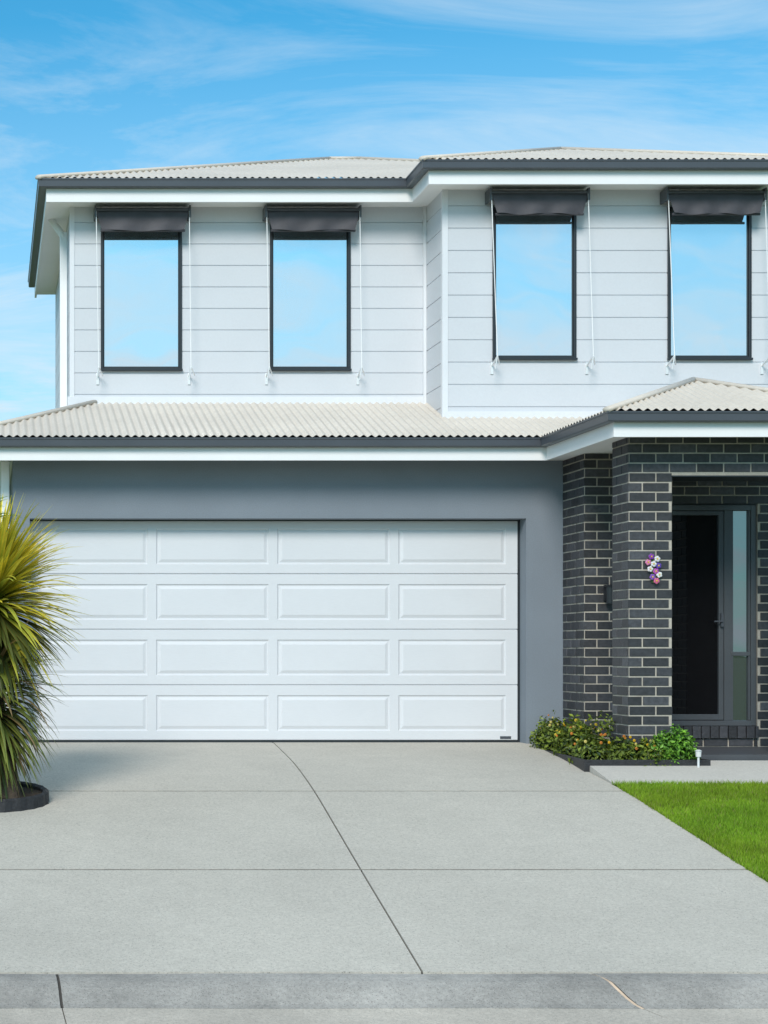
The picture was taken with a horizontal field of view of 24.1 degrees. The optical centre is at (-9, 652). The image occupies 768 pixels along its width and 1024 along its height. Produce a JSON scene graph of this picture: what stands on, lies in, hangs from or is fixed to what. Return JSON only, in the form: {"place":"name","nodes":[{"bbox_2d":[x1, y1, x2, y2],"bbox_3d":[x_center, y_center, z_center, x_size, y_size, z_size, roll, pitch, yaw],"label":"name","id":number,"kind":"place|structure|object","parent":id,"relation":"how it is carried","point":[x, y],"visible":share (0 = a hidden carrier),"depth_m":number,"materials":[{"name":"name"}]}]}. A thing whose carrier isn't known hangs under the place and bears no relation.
{"place":"outdoors","nodes":[
{"label":"outdoors","id":0,"kind":"place"},
{"bbox_2d":[0,742,767,975],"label":"driveway","id":1,"kind":"structure","parent":0,"point":[326,857],"depth_m":11.61,"materials":[{"name":"concrete"}]},
{"bbox_2d":[0,781,48,812],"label":"tree ring bed","id":2,"kind":"object","parent":1,"relation":"on","point":[36,796],"visible":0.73,"depth_m":13.36,"materials":[{"name":"grey concrete"}]},
{"bbox_2d":[0,493,89,801],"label":"yucca plant","id":3,"kind":"object","parent":2,"relation":"on","point":[20,641],"visible":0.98,"depth_m":13.39,"materials":[{"name":"green plant"}]},
{"bbox_2d":[0,185,767,479],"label":"soffit","id":4,"kind":"structure","parent":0,"point":[50,259],"depth_m":17.86,"materials":[{"name":"white paint"}]},
{"bbox_2d":[70,435,425,436],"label":"roof tiles","id":5,"kind":"object","parent":4,"relation":"attached to","point":[247,436],"visible":0.04,"depth_m":18.20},
{"bbox_2d":[0,170,767,460],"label":"fascia","id":6,"kind":"structure","parent":4,"relation":"attached to","point":[611,177],"depth_m":16.60,"materials":[{"name":"white paint"}]},
{"bbox_2d":[0,149,767,436],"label":"corrugated roof","id":7,"kind":"structure","parent":6,"relation":"attached to","point":[232,419],"depth_m":17.18,"materials":[{"name":"beige metal"}]},
{"bbox_2d":[68,397,600,417],"bbox_3d":[4.395,-2.519,17.655,7.190,0.344,0.690,0,0,0],"label":"apron flashing","id":8,"kind":"object","parent":7,"relation":"on","point":[350,400],"visible":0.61,"depth_m":17.98,"materials":[{"name":"white metal"}]},
{"bbox_2d":[0,147,767,424],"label":"ridge capping","id":9,"kind":"object","parent":7,"relation":"on","point":[615,406],"visible":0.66,"depth_m":17.76,"materials":[{"name":"beige metal"}]},
{"bbox_2d":[0,159,767,446],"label":"gutter","id":10,"kind":"object","parent":6,"relation":"attached to","point":[419,171],"visible":0.77,"depth_m":16.87,"materials":[{"name":"grey metal"}]},
{"bbox_2d":[0,0,767,420],"label":"sky","id":11,"kind":"structure","parent":0,"point":[86,85],"materials":[{"name":"blue"}]},
{"bbox_2d":[55,190,767,436],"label":"wall cladding","id":12,"kind":"structure","parent":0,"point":[225,266],"depth_m":17.94,"materials":[{"name":"white wood"}]},
{"bbox_2d":[0,219,66,707],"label":"downpipe","id":13,"kind":"object","parent":12,"relation":"attached to","point":[5,465],"visible":0.51,"depth_m":18.50,"materials":[{"name":"white metal"}]},
{"bbox_2d":[101,232,182,370],"bbox_3d":[1.575,-3.735,18.026,0.865,1.550,0.128,0,0,0],"label":"frame","id":14,"kind":"object","parent":12,"relation":"attached to","point":[178,368],"visible":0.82,"depth_m":17.98,"materials":[{"name":"black metal"}]},
{"bbox_2d":[104,232,177,366],"bbox_3d":[1.575,-3.741,18.015,0.797,1.482,0.006,0,0,0],"label":"glass","id":15,"kind":"object","parent":14,"relation":"attached to","point":[140,299],"visible":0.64,"depth_m":18.01,"materials":[{"name":"blue glass"}]},
{"bbox_2d":[94,205,194,384],"bbox_3d":[1.603,-3.742,17.898,1.056,1.843,0.209,0,0,0],"label":"awning","id":16,"kind":"object","parent":12,"relation":"attached to","point":[143,219],"depth_m":17.82,"materials":[{"name":"grey fabric"}]},
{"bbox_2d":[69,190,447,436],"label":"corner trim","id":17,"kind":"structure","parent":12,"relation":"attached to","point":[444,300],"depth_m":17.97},
{"bbox_2d":[270,224,351,370],"bbox_3d":[3.350,-3.735,18.026,0.861,1.550,0.128,0,0,0],"label":"frame","id":18,"kind":"object","parent":12,"relation":"attached to","point":[348,368],"visible":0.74,"depth_m":17.98,"materials":[{"name":"black metal"}]},
{"bbox_2d":[273,232,346,366],"bbox_3d":[3.350,-3.741,18.015,0.793,1.482,0.006,0,0,0],"label":"glass","id":19,"kind":"object","parent":18,"relation":"attached to","point":[309,299],"visible":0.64,"depth_m":18.01,"materials":[{"name":"blue glass"}]},
{"bbox_2d":[263,205,364,384],"bbox_3d":[3.378,-3.742,17.898,1.056,1.843,0.209,0,0,0],"label":"awning","id":20,"kind":"object","parent":12,"relation":"attached to","point":[313,219],"depth_m":17.82,"materials":[{"name":"grey fabric"}]},
{"bbox_2d":[492,207,577,359],"bbox_3d":[5.495,-3.735,17.356,0.859,1.550,0.128,0,0,0],"label":"frame","id":21,"kind":"object","parent":12,"relation":"attached to","point":[573,356],"visible":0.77,"depth_m":17.31,"materials":[{"name":"black metal"}]},
{"bbox_2d":[496,210,571,354],"bbox_3d":[5.495,-3.741,17.345,0.791,1.482,0.006,0,0,0],"label":"glass","id":22,"kind":"object","parent":21,"relation":"attached to","point":[534,284],"visible":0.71,"depth_m":17.34,"materials":[{"name":"blue glass"}]},
{"bbox_2d":[485,187,595,373],"bbox_3d":[5.537,-3.742,17.229,1.086,1.843,0.209,0,0,0],"label":"awning","id":23,"kind":"object","parent":12,"relation":"attached to","point":[540,202],"depth_m":17.15,"materials":[{"name":"grey fabric"}]},
{"bbox_2d":[667,207,752,359],"bbox_3d":[7.266,-3.735,17.356,0.860,1.550,0.128,0,0,0],"label":"frame","id":24,"kind":"object","parent":12,"relation":"attached to","point":[748,356],"visible":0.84,"depth_m":17.31,"materials":[{"name":"black metal"}]},
{"bbox_2d":[671,210,746,354],"bbox_3d":[7.266,-3.741,17.345,0.792,1.482,0.006,0,0,0],"label":"glass","id":25,"kind":"object","parent":24,"relation":"attached to","point":[709,269],"visible":0.79,"depth_m":17.34,"materials":[{"name":"blue glass"}]},
{"bbox_2d":[660,187,767,373],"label":"awning","id":26,"kind":"object","parent":12,"relation":"attached to","point":[716,202],"depth_m":17.15,"materials":[{"name":"grey fabric"}]},
{"bbox_2d":[590,760,767,785],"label":"path","id":27,"kind":"structure","parent":0,"point":[738,770],"depth_m":14.64,"materials":[{"name":"concrete"}]},
{"bbox_2d":[695,750,701,767],"bbox_3d":[6.120,0.929,14.820,0.064,0.182,0.062,0,0,0],"label":"garden light","id":28,"kind":"object","parent":27,"relation":"on","point":[698,754],"visible":1,"depth_m":14.81,"materials":[{"name":"metal"}]},
{"bbox_2d":[612,779,767,881],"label":"lawn","id":29,"kind":"structure","parent":0,"point":[729,819],"depth_m":13.21,"materials":[{"name":"green plant"}]},
{"bbox_3d":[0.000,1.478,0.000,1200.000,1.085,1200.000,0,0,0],"label":"ground","id":30,"kind":"structure","parent":0,"visible":0},
{"bbox_2d":[10,460,562,745],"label":"garage wall","id":31,"kind":"structure","parent":30,"relation":"on","point":[528,495],"depth_m":17.00,"materials":[{"name":"grey paint"}]},
{"bbox_2d":[30,521,516,739],"bbox_3d":[2.835,-0.230,17.225,4.900,2.260,0.050,0,0,0],"label":"garage door","id":32,"kind":"structure","parent":31,"relation":"in","point":[297,630],"depth_m":17.20,"materials":[{"name":"white metal"}]},
{"bbox_2d":[30,520,519,742],"bbox_3d":[2.845,-0.212,17.215,4.930,2.245,0.050,0,0,0],"label":"garage door seal","id":33,"kind":"object","parent":32,"relation":"attached to","point":[518,631],"visible":0.69,"depth_m":17.20,"materials":[{"name":"black rubber"}]},
{"bbox_2d":[500,736,510,738],"bbox_3d":[5.165,0.852,17.198,0.110,0.027,0.004,0,0,0],"label":"door plate","id":34,"kind":"object","parent":32,"relation":"attached to","point":[505,737],"depth_m":17.20,"materials":[{"name":"black metal"}]},
{"bbox_2d":[0,973,767,1023],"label":"kerb","id":35,"kind":"structure","parent":30,"relation":"on","point":[313,998],"depth_m":9.16,"materials":[{"name":"concrete"}]},
{"bbox_2d":[545,750,710,771],"bbox_3d":[5.702,1.025,15.936,1.103,0.198,2.131,0,0,0],"label":"garden bed","id":36,"kind":"object","parent":30,"relation":"on","point":[584,765],"visible":0.3,"depth_m":14.87,"materials":[{"name":"grey concrete"}]},
{"bbox_2d":[529,710,670,765],"bbox_3d":[5.535,0.800,15.916,0.776,0.553,2.187,0,0,0],"label":"flowering shrub","id":37,"kind":"object","parent":36,"relation":"on","point":[582,742],"visible":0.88,"depth_m":15.50,"materials":[{"name":"green plant"}]},
{"bbox_2d":[647,724,700,765],"bbox_3d":[5.972,0.838,15.005,0.582,0.441,0.385,0,0,0],"label":"round shrub","id":38,"kind":"object","parent":36,"relation":"on","point":[676,744],"visible":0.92,"depth_m":14.91,"materials":[{"name":"green plant"}]},
{"bbox_2d":[563,437,767,746],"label":"brick wall","id":39,"kind":"structure","parent":30,"relation":"on","point":[723,473],"depth_m":15.40,"materials":[{"name":"black brick"}]},
{"bbox_2d":[563,437,767,745],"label":"brick facing","id":40,"kind":"object","parent":39,"relation":"attached to","point":[721,735],"visible":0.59,"depth_m":15.48,"materials":[{"name":"black brick"}]},
{"bbox_2d":[603,585,612,603],"bbox_3d":[5.905,-0.560,16.334,0.110,0.180,0.116,0,0,0],"label":"wall light","id":41,"kind":"object","parent":40,"relation":"attached to","point":[607,593],"visible":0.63,"depth_m":16.31,"materials":[{"name":"black metal"}]},
{"bbox_2d":[645,554,661,583],"bbox_3d":[5.847,-0.743,15.119,0.148,0.270,0.046,0,0,0],"label":"flower ornament","id":42,"kind":"object","parent":40,"relation":"attached to","point":[652,570],"visible":1,"depth_m":15.11,"materials":[{"name":"multicoloured plant"}]},
{"bbox_2d":[672,505,755,725],"bbox_3d":[6.720,-0.360,16.450,1.240,2.120,0.100,0,0,0],"label":"entry door frame","id":43,"kind":"object","parent":40,"relation":"attached to","point":[726,654],"visible":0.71,"depth_m":16.43,"materials":[{"name":"grey metal"}]},
{"bbox_2d":[672,515,717,713],"bbox_3d":[6.600,-0.365,16.460,0.760,1.910,0.010,0,0,0],"label":"entry door screen","id":44,"kind":"object","parent":43,"relation":"in","point":[694,614],"visible":0.64,"depth_m":16.45,"materials":[{"name":"black metal"}]},
{"bbox_2d":[714,613,723,626],"bbox_3d":[6.968,-0.315,16.401,0.095,0.130,0.048,0,0,0],"label":"door handle","id":45,"kind":"object","parent":43,"relation":"attached to","point":[721,621],"visible":1,"depth_m":16.39,"materials":[{"name":"silver metal"}]},
{"bbox_2d":[733,511,746,719],"bbox_3d":[7.192,-0.357,16.460,0.145,2.015,0.010,0,0,0],"label":"sidelight glass","id":46,"kind":"object","parent":43,"relation":"attached to","point":[739,612],"visible":1,"depth_m":16.45,"materials":[{"name":"grey"}]},
{"bbox_2d":[672,476,767,504],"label":"steel lintel","id":47,"kind":"structure","parent":39,"relation":"on","point":[719,478],"depth_m":15.30,"materials":[{"name":"grey metal"}]},
{"bbox_2d":[696,747,767,759],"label":"porch floor","id":48,"kind":"structure","parent":30,"relation":"on","point":[734,753],"depth_m":15.30,"materials":[{"name":"concrete"}]}
]}

